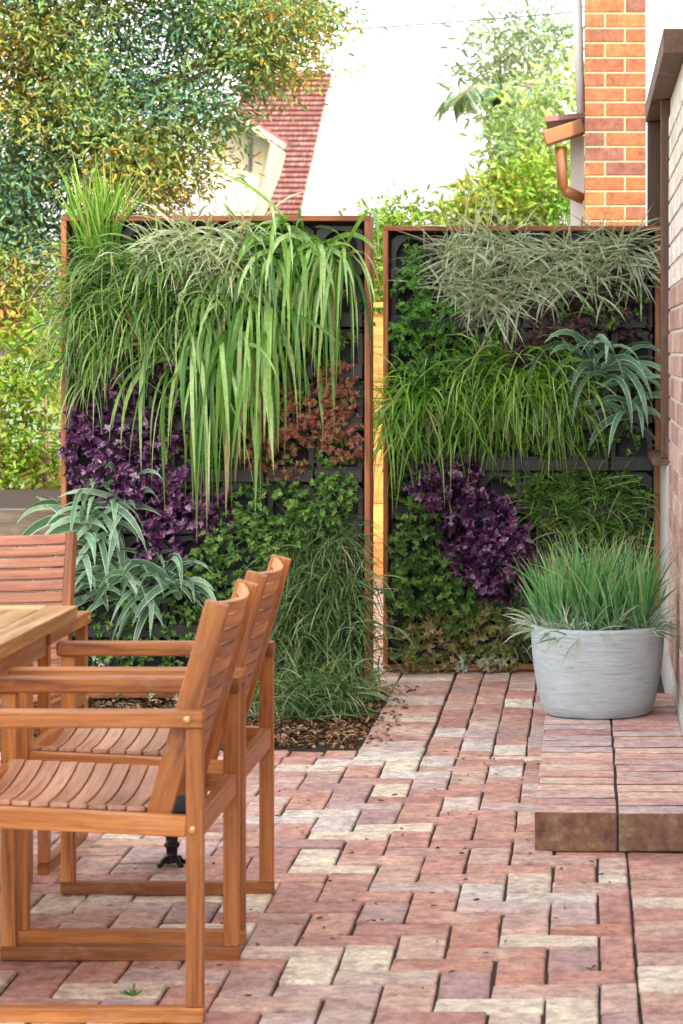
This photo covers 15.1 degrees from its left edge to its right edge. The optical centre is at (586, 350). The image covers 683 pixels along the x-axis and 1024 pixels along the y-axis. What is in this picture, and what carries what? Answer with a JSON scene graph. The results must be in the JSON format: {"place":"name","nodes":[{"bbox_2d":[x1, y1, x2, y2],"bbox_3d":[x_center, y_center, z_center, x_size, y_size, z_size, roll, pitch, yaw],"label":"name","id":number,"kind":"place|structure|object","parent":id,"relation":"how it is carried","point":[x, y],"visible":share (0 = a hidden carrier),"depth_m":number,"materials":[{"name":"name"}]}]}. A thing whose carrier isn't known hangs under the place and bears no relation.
{"place":"outdoors","nodes":[
{"label":"outdoors","id":0,"kind":"place"},
{"bbox_2d":[0,490,60,508],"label":"raised bed soil","id":1,"kind":"structure","parent":0,"point":[17,499],"depth_m":13.05,"materials":[{"name":"brown soil"}]},
{"bbox_2d":[0,357,60,489],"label":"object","id":2,"kind":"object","parent":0,"point":[34,426],"depth_m":55.25,"materials":[{"name":"green plant"}]},
{"bbox_2d":[209,71,333,214],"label":"tiled house","id":3,"kind":"structure","parent":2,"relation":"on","point":[289,148],"depth_m":71.51,"materials":[{"name":"red tile"}]},
{"bbox_2d":[249,136,252,170],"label":"window","id":4,"kind":"structure","parent":3,"relation":"in","point":[251,140],"depth_m":67.95,"materials":[{"name":"grey glass"}]},
{"bbox_2d":[430,83,565,178],"bbox_3d":[-0.806,-0.530,24.033,1.320,3.890,1.346,0,0,0],"label":"palm tree","id":5,"kind":"object","parent":2,"relation":"on","point":[458,101],"visible":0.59,"depth_m":23.77,"materials":[{"name":"green plant"}]},
{"bbox_2d":[417,138,584,225],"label":"garden shrub","id":6,"kind":"object","parent":2,"relation":"on","point":[514,195],"visible":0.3,"depth_m":19.63,"materials":[{"name":"green plant"}]},
{"bbox_2d":[423,0,584,218],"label":"grey green tree","id":7,"kind":"object","parent":2,"relation":"on","point":[516,39],"visible":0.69,"depth_m":25.64,"materials":[{"name":"green plant"}]},
{"bbox_2d":[446,43,584,225],"bbox_3d":[-0.451,-0.593,22.062,1.438,4.014,2.014,0,0,-13],"label":"flowering tree","id":8,"kind":"object","parent":2,"relation":"on","point":[533,136],"visible":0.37,"depth_m":21.70,"materials":[{"name":"green plant"}]},
{"bbox_2d":[0,680,419,750],"bbox_3d":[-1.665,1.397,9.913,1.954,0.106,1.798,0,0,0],"label":"bark mulch","id":9,"kind":"object","parent":0,"point":[335,734],"visible":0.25,"depth_m":9.51,"materials":[{"name":"brown wood"}]},
{"bbox_2d":[61,215,372,697],"bbox_3d":[-1.470,0.423,10.235,1.225,1.915,0.170,0,0,0],"label":"vertical garden","id":10,"kind":"object","parent":9,"relation":"on","point":[363,371],"visible":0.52,"depth_m":10.21,"materials":[{"name":"green plant"}]},
{"bbox_2d":[10,462,165,589],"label":"blue strap plant","id":11,"kind":"object","parent":10,"relation":"in","point":[87,525],"visible":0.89,"depth_m":10.09,"materials":[{"name":"plant"}]},
{"bbox_2d":[10,267,179,437],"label":"fine grass","id":12,"kind":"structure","parent":10,"relation":"in","point":[81,330],"depth_m":10.03,"materials":[{"name":"green plant"}]},
{"bbox_2d":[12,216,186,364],"bbox_3d":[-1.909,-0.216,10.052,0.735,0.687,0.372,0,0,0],"label":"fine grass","id":13,"kind":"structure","parent":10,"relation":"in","point":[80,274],"depth_m":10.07,"materials":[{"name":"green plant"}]},
{"bbox_2d":[48,142,154,263],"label":"spiky grass","id":14,"kind":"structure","parent":10,"relation":"in","point":[93,226],"depth_m":10.13,"materials":[{"name":"green plant"}]},
{"bbox_2d":[93,656,112,666],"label":"white marked plant","id":15,"kind":"object","parent":10,"relation":"in","point":[98,662],"visible":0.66,"depth_m":10.13,"materials":[{"name":"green plant"}]},
{"bbox_2d":[57,397,172,524],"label":"purple leaf plant","id":16,"kind":"object","parent":10,"relation":"in","point":[116,456],"visible":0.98,"depth_m":10.11,"materials":[{"name":"purple plant"}]},
{"bbox_2d":[39,524,192,625],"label":"blue strap plant","id":17,"kind":"object","parent":10,"relation":"in","point":[105,599],"visible":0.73,"depth_m":10.11,"materials":[{"name":"plant"}]},
{"bbox_2d":[71,337,177,439],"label":"strap leaf plant","id":18,"kind":"object","parent":10,"relation":"in","point":[132,383],"visible":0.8,"depth_m":10.06,"materials":[{"name":"green plant"}]},
{"bbox_2d":[73,570,201,703],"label":"trailing leaf plant","id":19,"kind":"object","parent":10,"relation":"in","point":[104,616],"visible":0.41,"depth_m":10.16,"materials":[{"name":"green plant"}]},
{"bbox_2d":[37,201,244,397],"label":"fine grass","id":20,"kind":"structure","parent":10,"relation":"in","point":[161,296],"depth_m":10.05,"materials":[{"name":"green plant"}]},
{"bbox_2d":[98,341,190,455],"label":"purple leaf plant","id":21,"kind":"object","parent":10,"relation":"in","point":[146,423],"visible":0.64,"depth_m":10.15,"materials":[{"name":"purple plant"}]},
{"bbox_2d":[74,547,216,658],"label":"blue strap plant","id":22,"kind":"object","parent":10,"relation":"in","point":[199,583],"visible":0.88,"depth_m":10.09,"materials":[{"name":"plant"}]},
{"bbox_2d":[147,693,177,702],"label":"white marked plant","id":23,"kind":"object","parent":10,"relation":"in","point":[151,696],"visible":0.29,"depth_m":10.13,"materials":[{"name":"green plant"}]},
{"bbox_2d":[86,191,245,317],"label":"variegated grass","id":24,"kind":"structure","parent":10,"relation":"in","point":[169,241],"depth_m":10.09,"materials":[{"name":"green plant"}]},
{"bbox_2d":[130,458,234,573],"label":"purple leaf plant","id":25,"kind":"object","parent":10,"relation":"in","point":[175,502],"visible":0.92,"depth_m":10.13,"materials":[{"name":"purple plant"}]},
{"bbox_2d":[140,170,306,365],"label":"variegated grass","id":26,"kind":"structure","parent":10,"relation":"in","point":[227,244],"depth_m":10.09,"materials":[{"name":"green plant"}]},
{"bbox_2d":[125,244,357,535],"bbox_3d":[-1.346,0.170,10.038,1.008,1.177,0.474,0,0,16],"label":"strap leaf plant","id":27,"kind":"object","parent":10,"relation":"in","point":[228,381],"visible":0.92,"depth_m":9.99,"materials":[{"name":"green plant"}]},
{"bbox_2d":[176,541,313,652],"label":"trailing leaf plant","id":28,"kind":"object","parent":10,"relation":"in","point":[219,595],"visible":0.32,"depth_m":10.14,"materials":[{"name":"green plant"}]},
{"bbox_2d":[149,261,376,508],"bbox_3d":[-1.302,0.117,10.198,0.937,1.047,0.079,0,0,0],"label":"trailing leaf plant","id":29,"kind":"object","parent":10,"relation":"in","point":[327,465],"visible":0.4,"depth_m":10.20,"materials":[{"name":"plant"}]},
{"bbox_2d":[202,266,341,429],"bbox_3d":[-1.244,0.024,10.074,0.573,0.717,0.319,0,0,0],"label":"strap leaf plant","id":30,"kind":"object","parent":10,"relation":"in","point":[279,328],"visible":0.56,"depth_m":10.08,"materials":[{"name":"green plant"}]},
{"bbox_2d":[198,470,359,571],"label":"trailing leaf plant","id":31,"kind":"object","parent":10,"relation":"in","point":[241,517],"visible":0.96,"depth_m":10.11,"materials":[{"name":"green plant"}]},
{"bbox_2d":[238,382,324,482],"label":"copper leaf plant","id":32,"kind":"object","parent":10,"relation":"in","point":[291,428],"visible":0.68,"depth_m":10.10,"materials":[{"name":"brown plant"}]},
{"bbox_2d":[199,174,378,335],"bbox_3d":[-1.176,-0.339,10.052,0.725,0.694,0.384,0,0,0],"label":"strap leaf plant","id":33,"kind":"object","parent":10,"relation":"in","point":[286,253],"visible":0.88,"depth_m":10.05,"materials":[{"name":"green plant"}]},
{"bbox_2d":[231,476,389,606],"bbox_3d":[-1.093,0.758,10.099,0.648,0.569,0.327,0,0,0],"label":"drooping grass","id":34,"kind":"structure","parent":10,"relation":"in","point":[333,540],"depth_m":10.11,"materials":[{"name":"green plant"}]},
{"bbox_2d":[236,514,409,651],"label":"drooping grass","id":35,"kind":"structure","parent":10,"relation":"in","point":[325,582],"depth_m":10.11,"materials":[{"name":"green plant"}]},
{"bbox_2d":[265,210,381,430],"bbox_3d":[-1.019,-0.111,9.959,0.467,0.865,0.556,0,0,0],"label":"strap leaf plant","id":36,"kind":"object","parent":10,"relation":"in","point":[340,267],"visible":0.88,"depth_m":10.02,"materials":[{"name":"green plant"}]},
{"bbox_2d":[258,600,404,692],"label":"drooping grass","id":37,"kind":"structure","parent":10,"relation":"in","point":[335,651],"depth_m":10.11,"materials":[{"name":"green plant"}]},
{"bbox_2d":[302,359,364,464],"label":"copper leaf plant","id":38,"kind":"object","parent":10,"relation":"in","point":[328,428],"visible":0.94,"depth_m":10.10,"materials":[{"name":"brown plant"}]},
{"bbox_2d":[271,630,409,701],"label":"drooping grass","id":39,"kind":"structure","parent":10,"relation":"in","point":[373,697],"depth_m":10.12,"materials":[{"name":"green plant"}]},
{"bbox_2d":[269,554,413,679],"bbox_3d":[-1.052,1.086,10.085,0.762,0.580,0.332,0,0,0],"label":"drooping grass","id":40,"kind":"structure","parent":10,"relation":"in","point":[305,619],"depth_m":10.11,"materials":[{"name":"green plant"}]},
{"bbox_2d":[248,632,396,723],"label":"drooping grass","id":41,"kind":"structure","parent":9,"relation":"on","point":[316,699],"depth_m":9.66,"materials":[{"name":"green plant"}]},
{"bbox_2d":[252,632,317,700],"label":"drooping grass","id":42,"kind":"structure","parent":0,"point":[285,653],"depth_m":10.10,"materials":[{"name":"green plant"}]},
{"bbox_2d":[0,0,663,356],"label":"sky","id":43,"kind":"structure","parent":0,"point":[378,134],"materials":[{"name":"white"}]},
{"bbox_2d":[0,582,682,1023],"bbox_3d":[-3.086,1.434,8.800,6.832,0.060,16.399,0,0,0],"label":"brick paving","id":44,"kind":"structure","parent":0,"point":[522,992],"depth_m":6.56,"materials":[{"name":"brick"}]},
{"bbox_2d":[0,326,30,487],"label":"garden shrub","id":45,"kind":"object","parent":44,"relation":"on","point":[11,417],"visible":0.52,"depth_m":14.42,"materials":[{"name":"green plant"}]},
{"bbox_2d":[0,282,60,489],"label":"garden shrub","id":46,"kind":"object","parent":44,"relation":"on","point":[30,471],"visible":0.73,"depth_m":14.19,"materials":[{"name":"green plant"}]},
{"bbox_2d":[0,509,60,662],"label":"retaining wall","id":47,"kind":"structure","parent":44,"relation":"on","point":[9,524],"depth_m":11.00,"materials":[{"name":"brown wood"}]},
{"bbox_2d":[11,225,60,489],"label":"garden shrub","id":48,"kind":"object","parent":44,"relation":"on","point":[59,274],"depth_m":16.01,"materials":[{"name":"green plant"}]},
{"bbox_2d":[0,605,76,883],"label":"dining table","id":49,"kind":"object","parent":44,"relation":"on","point":[25,630],"visible":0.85,"depth_m":6.52,"materials":[{"name":"brown wood"}]},
{"bbox_2d":[0,532,90,874],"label":"armchair","id":50,"kind":"object","parent":44,"relation":"on","point":[48,860],"visible":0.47,"depth_m":7.41,"materials":[{"name":"brown wood"}]},
{"bbox_2d":[0,579,258,1022],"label":"armchair","id":51,"kind":"object","parent":44,"relation":"on","point":[110,798],"visible":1,"depth_m":5.57,"materials":[{"name":"brown wood"}]},
{"bbox_2d":[119,983,142,996],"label":"weed seedling","id":52,"kind":"object","parent":44,"relation":"on","point":[131,993],"visible":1,"depth_m":5.59,"materials":[{"name":"green plant"}]},
{"bbox_2d":[8,554,290,943],"bbox_3d":[-1.065,0.968,6.370,0.612,0.884,0.606,0,0,0],"label":"armchair","id":53,"kind":"object","parent":44,"relation":"on","point":[136,746],"visible":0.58,"depth_m":6.37,"materials":[{"name":"brown wood"}]},
{"bbox_2d":[157,791,207,867],"bbox_3d":[-1.132,1.298,7.000,0.220,0.225,0.220,0,0,0],"label":"iron stand","id":54,"kind":"object","parent":44,"relation":"on","point":[171,845],"visible":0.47,"depth_m":6.98,"materials":[{"name":"black metal"}]},
{"bbox_2d":[0,0,388,488],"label":"leafy tree","id":55,"kind":"object","parent":44,"relation":"on","point":[22,194],"visible":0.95,"depth_m":16.22,"materials":[{"name":"green plant"}]},
{"bbox_2d":[34,750,611,995],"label":"leaf litter","id":56,"kind":"object","parent":44,"relation":"on","point":[258,944],"visible":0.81,"depth_m":6.60,"materials":[{"name":"brown plant"}]},
{"bbox_2d":[373,303,382,581],"bbox_3d":[-1.230,0.565,15.027,1.980,1.690,0.085,0,0,0],"label":"orange fence","id":57,"kind":"object","parent":44,"relation":"on","point":[378,505],"visible":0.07,"depth_m":15.03,"materials":[{"name":"orange wood"}]},
{"bbox_2d":[469,584,532,666],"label":"drooping grass","id":58,"kind":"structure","parent":44,"relation":"on","point":[518,652],"depth_m":11.17,"materials":[{"name":"green plant"}]},
{"bbox_2d":[383,226,659,668],"bbox_3d":[-0.282,0.425,11.285,1.212,1.940,0.170,0,0,0],"label":"vertical garden","id":59,"kind":"object","parent":44,"relation":"on","point":[640,464],"visible":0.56,"depth_m":11.26,"materials":[{"name":"green plant"}]},
{"bbox_2d":[400,234,432,268],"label":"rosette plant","id":60,"kind":"object","parent":59,"relation":"in","point":[413,253],"visible":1,"depth_m":11.23,"materials":[{"name":"green plant"}]},
{"bbox_2d":[388,264,461,364],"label":"rosette plant","id":61,"kind":"object","parent":59,"relation":"in","point":[415,305],"visible":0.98,"depth_m":11.16,"materials":[{"name":"green plant"}]},
{"bbox_2d":[379,485,493,631],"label":"trailing leaf plant","id":62,"kind":"object","parent":59,"relation":"in","point":[405,567],"visible":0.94,"depth_m":11.16,"materials":[{"name":"green plant"}]},
{"bbox_2d":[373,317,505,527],"bbox_3d":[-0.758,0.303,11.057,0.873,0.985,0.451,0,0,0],"label":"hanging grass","id":63,"kind":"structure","parent":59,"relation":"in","point":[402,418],"depth_m":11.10,"materials":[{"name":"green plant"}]},
{"bbox_2d":[388,328,512,398],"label":"leaf plant","id":64,"kind":"object","parent":59,"relation":"in","point":[414,374],"visible":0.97,"depth_m":11.15,"materials":[{"name":"green plant"}]},
{"bbox_2d":[385,230,527,348],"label":"striped grass","id":65,"kind":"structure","parent":59,"relation":"in","point":[457,296],"depth_m":11.18,"materials":[{"name":"green plant"}]},
{"bbox_2d":[386,592,531,675],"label":"mixed leaf plant","id":66,"kind":"object","parent":59,"relation":"in","point":[430,632],"visible":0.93,"depth_m":11.18,"materials":[{"name":"green plant"}]},
{"bbox_2d":[373,308,553,479],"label":"hanging grass","id":67,"kind":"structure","parent":59,"relation":"in","point":[462,397],"depth_m":11.11,"materials":[{"name":"green plant"}]},
{"bbox_2d":[395,168,539,307],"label":"striped grass","id":68,"kind":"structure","parent":59,"relation":"in","point":[455,242],"depth_m":11.19,"materials":[{"name":"green plant"}]},
{"bbox_2d":[401,451,534,606],"bbox_3d":[-0.517,0.781,11.118,0.594,0.687,0.261,0,0,0],"label":"purple leaf plant","id":69,"kind":"object","parent":59,"relation":"in","point":[514,544],"visible":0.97,"depth_m":11.11,"materials":[{"name":"purple plant"}]},
{"bbox_2d":[454,654,508,672],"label":"white marked plant","id":70,"kind":"object","parent":59,"relation":"in","point":[465,667],"visible":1,"depth_m":11.15,"materials":[{"name":"green plant"}]},
{"bbox_2d":[396,319,588,483],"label":"hanging grass","id":71,"kind":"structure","parent":59,"relation":"in","point":[479,387],"depth_m":11.11,"materials":[{"name":"green plant"}]},
{"bbox_2d":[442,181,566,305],"bbox_3d":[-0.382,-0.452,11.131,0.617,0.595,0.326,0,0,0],"label":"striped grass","id":72,"kind":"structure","parent":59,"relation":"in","point":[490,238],"depth_m":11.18,"materials":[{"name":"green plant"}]},
{"bbox_2d":[437,235,576,357],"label":"striped grass","id":73,"kind":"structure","parent":59,"relation":"in","point":[503,310],"depth_m":11.18,"materials":[{"name":"green plant"}]},
{"bbox_2d":[389,287,654,503],"bbox_3d":[-0.295,0.219,11.248,1.204,1.044,0.076,0,0,0],"label":"trailing leaf plant","id":74,"kind":"object","parent":59,"relation":"in","point":[509,480],"visible":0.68,"depth_m":11.25,"materials":[{"name":"green plant"}]},
{"bbox_2d":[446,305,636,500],"bbox_3d":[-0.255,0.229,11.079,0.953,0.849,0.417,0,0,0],"label":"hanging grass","id":75,"kind":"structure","parent":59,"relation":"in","point":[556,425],"depth_m":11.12,"materials":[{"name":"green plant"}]},
{"bbox_2d":[500,308,612,369],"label":"plum leaf plant","id":76,"kind":"object","parent":59,"relation":"in","point":[533,339],"visible":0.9,"depth_m":11.17,"materials":[{"name":"purple plant"}]},
{"bbox_2d":[496,200,632,313],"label":"striped grass","id":77,"kind":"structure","parent":59,"relation":"in","point":[558,260],"depth_m":11.18,"materials":[{"name":"green plant"}]},
{"bbox_2d":[486,451,659,556],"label":"short grass","id":78,"kind":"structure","parent":59,"relation":"in","point":[565,497],"depth_m":11.19,"materials":[{"name":"green plant"}]},
{"bbox_2d":[493,571,653,649],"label":"trailing leaf plant","id":79,"kind":"object","parent":59,"relation":"in","point":[513,607],"visible":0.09,"depth_m":11.21,"materials":[{"name":"green plant"}]},
{"bbox_2d":[490,213,660,331],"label":"striped grass","id":80,"kind":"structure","parent":59,"relation":"in","point":[577,283],"depth_m":11.16,"materials":[{"name":"green plant"}]},
{"bbox_2d":[515,263,652,345],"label":"plum leaf plant","id":81,"kind":"object","parent":59,"relation":"in","point":[630,299],"visible":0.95,"depth_m":11.20,"materials":[{"name":"plant"}]},
{"bbox_2d":[519,466,654,570],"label":"trailing leaf plant","id":82,"kind":"object","parent":59,"relation":"in","point":[625,496],"visible":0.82,"depth_m":11.21,"materials":[{"name":"green plant"}]},
{"bbox_2d":[527,329,660,453],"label":"blue strap plant","id":83,"kind":"object","parent":59,"relation":"in","point":[591,367],"visible":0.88,"depth_m":11.11,"materials":[{"name":"plant"}]},
{"bbox_2d":[541,277,648,350],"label":"trailing leaf plant","id":84,"kind":"object","parent":59,"relation":"in","point":[607,326],"visible":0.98,"depth_m":11.19,"materials":[{"name":"plant"}]},
{"bbox_2d":[547,197,660,317],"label":"striped grass","id":85,"kind":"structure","parent":59,"relation":"in","point":[623,245],"depth_m":11.19,"materials":[{"name":"green plant"}]},
{"bbox_2d":[565,372,660,455],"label":"blue strap plant","id":86,"kind":"object","parent":59,"relation":"in","point":[637,406],"visible":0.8,"depth_m":11.15,"materials":[{"name":"plant"}]},
{"bbox_2d":[568,334,660,400],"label":"blue strap plant","id":87,"kind":"object","parent":59,"relation":"in","point":[607,350],"visible":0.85,"depth_m":11.14,"materials":[{"name":"plant"}]},
{"bbox_2d":[542,0,584,225],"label":"neighbour eave","id":88,"kind":"object","parent":44,"relation":"on","point":[566,127],"visible":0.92,"depth_m":15.17,"materials":[{"name":"white paint"}]},
{"bbox_2d":[534,693,682,854],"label":"brick step","id":89,"kind":"object","parent":44,"relation":"on","point":[610,785],"visible":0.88,"depth_m":7.67,"materials":[{"name":"red brick"}]},
{"bbox_2d":[531,622,663,718],"bbox_3d":[0.041,1.139,9.200,0.480,0.317,0.480,0,0,0],"label":"planter pot","id":90,"kind":"object","parent":89,"relation":"on","point":[594,676],"visible":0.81,"depth_m":9.00,"materials":[{"name":"concrete"}]},
{"bbox_2d":[501,520,679,630],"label":"upright grass","id":91,"kind":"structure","parent":90,"relation":"in","point":[595,589],"depth_m":9.10,"materials":[{"name":"green plant"}]},
{"bbox_2d":[502,581,679,666],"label":"silver grass","id":92,"kind":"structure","parent":90,"relation":"in","point":[655,621],"depth_m":9.07,"materials":[{"name":"green plant"}]},
{"bbox_2d":[585,0,645,225],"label":"brick pier","id":93,"kind":"structure","parent":44,"relation":"on","point":[615,96],"depth_m":15.00,"materials":[{"name":"brick"}]},
{"bbox_2d":[645,0,682,734],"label":"brick house","id":94,"kind":"structure","parent":44,"relation":"on","point":[664,111],"depth_m":9.95,"materials":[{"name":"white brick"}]},
{"bbox_2d":[647,122,660,448],"bbox_3d":[0.307,-0.280,11.335,0.074,1.460,0.050,0,0,0],"label":"window frame","id":95,"kind":"structure","parent":94,"relation":"in","point":[653,128],"depth_m":11.31,"materials":[{"name":"brown wood"}]},
{"bbox_2d":[661,100,669,457],"bbox_3d":[0.322,-0.288,10.325,0.044,1.443,0.040,0,0,0],"label":"window frame","id":96,"kind":"structure","parent":94,"relation":"in","point":[665,104],"depth_m":10.31,"materials":[{"name":"brown wood"}]},
{"bbox_2d":[105,10,584,44],"bbox_3d":[-1.983,-2.646,21.000,4.248,0.311,0.014,0,0,0],"label":"overhead cable","id":97,"kind":"object","parent":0,"point":[454,21],"visible":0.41,"depth_m":21.00,"materials":[{"name":"rubber"}]},
{"bbox_2d":[338,181,453,425],"bbox_3d":[-1.380,0.178,16.202,1.330,2.476,1.906,0,0,0],"label":"garden shrub","id":98,"kind":"object","parent":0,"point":[391,218],"visible":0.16,"depth_m":15.91,"materials":[{"name":"green plant"}]},
{"bbox_2d":[478,61,584,162],"bbox_3d":[-0.380,-1.794,19.000,0.849,0.807,0.007,0,0,0],"label":"overhead cable","id":99,"kind":"object","parent":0,"point":[527,116],"visible":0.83,"depth_m":19.00,"materials":[{"name":"rubber"}]},
{"bbox_2d":[501,25,584,116],"bbox_3d":[-0.295,-2.100,19.000,0.680,0.743,0.007,0,0,0],"label":"overhead cable","id":100,"kind":"object","parent":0,"point":[539,75],"visible":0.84,"depth_m":19.00,"materials":[{"name":"rubber"}]}
]}

